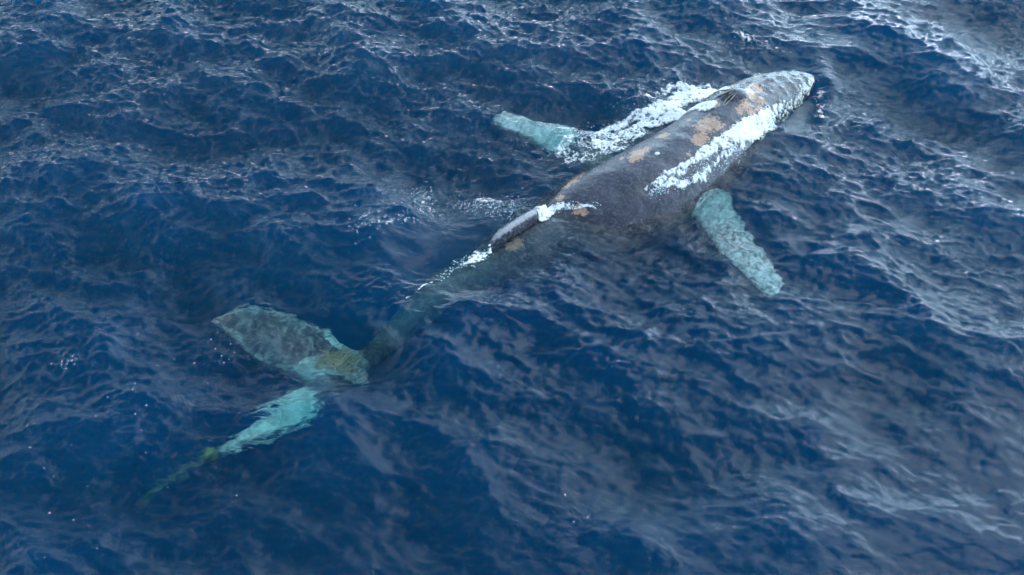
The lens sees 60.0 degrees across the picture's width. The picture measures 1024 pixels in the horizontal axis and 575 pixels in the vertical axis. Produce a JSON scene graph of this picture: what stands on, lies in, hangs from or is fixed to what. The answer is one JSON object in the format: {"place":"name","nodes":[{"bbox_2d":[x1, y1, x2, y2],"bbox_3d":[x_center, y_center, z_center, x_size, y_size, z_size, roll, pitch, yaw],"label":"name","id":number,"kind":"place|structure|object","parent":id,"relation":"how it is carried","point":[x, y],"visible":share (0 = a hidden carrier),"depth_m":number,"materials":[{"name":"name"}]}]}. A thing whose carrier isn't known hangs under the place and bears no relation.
{"place":"outdoors","nodes":[
{"label":"outdoors","id":0,"kind":"place"},
{"bbox_2d":[0,0,1023,574],"bbox_3d":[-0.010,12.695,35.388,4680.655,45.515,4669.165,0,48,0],"label":"sea","id":1,"kind":"structure","parent":0,"point":[192,192],"depth_m":16.71,"materials":[{"name":"liquid"}]},
{"bbox_2d":[29,36,832,557],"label":"drifting flecks","id":2,"kind":"object","parent":1,"relation":"on","point":[559,198],"visible":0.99,"depth_m":18.57,"materials":[{"name":"white liquid"}]},
{"bbox_2d":[406,244,491,298],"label":"whitewater","id":3,"kind":"structure","parent":1,"relation":"on","point":[474,258],"depth_m":17.33,"materials":[{"name":"liquid"}]},
{"bbox_2d":[533,202,595,220],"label":"whitewater","id":4,"kind":"structure","parent":1,"relation":"on","point":[547,212],"depth_m":18.21,"materials":[{"name":"liquid"}]},
{"bbox_2d":[554,81,729,162],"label":"whitewater","id":5,"kind":"structure","parent":1,"relation":"on","point":[693,91],"depth_m":20.34,"materials":[{"name":"liquid"}]},
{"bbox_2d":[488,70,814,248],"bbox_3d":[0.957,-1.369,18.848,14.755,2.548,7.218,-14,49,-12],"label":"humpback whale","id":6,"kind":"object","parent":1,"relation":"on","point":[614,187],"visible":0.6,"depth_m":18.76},
{"bbox_2d":[645,103,783,191],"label":"whitewater","id":7,"kind":"structure","parent":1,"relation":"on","point":[743,130],"depth_m":19.19,"materials":[{"name":"liquid"}]},
{"bbox_2d":[740,32,783,51],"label":"foam flecks","id":8,"kind":"object","parent":1,"relation":"on","point":[748,36],"visible":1,"depth_m":22.62,"materials":[{"name":"white liquid"}]},
{"bbox_2d":[816,91,823,117],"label":"foam flecks","id":9,"kind":"object","parent":1,"relation":"on","point":[820,111],"visible":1,"depth_m":20.72,"materials":[{"name":"white liquid"}]}
]}

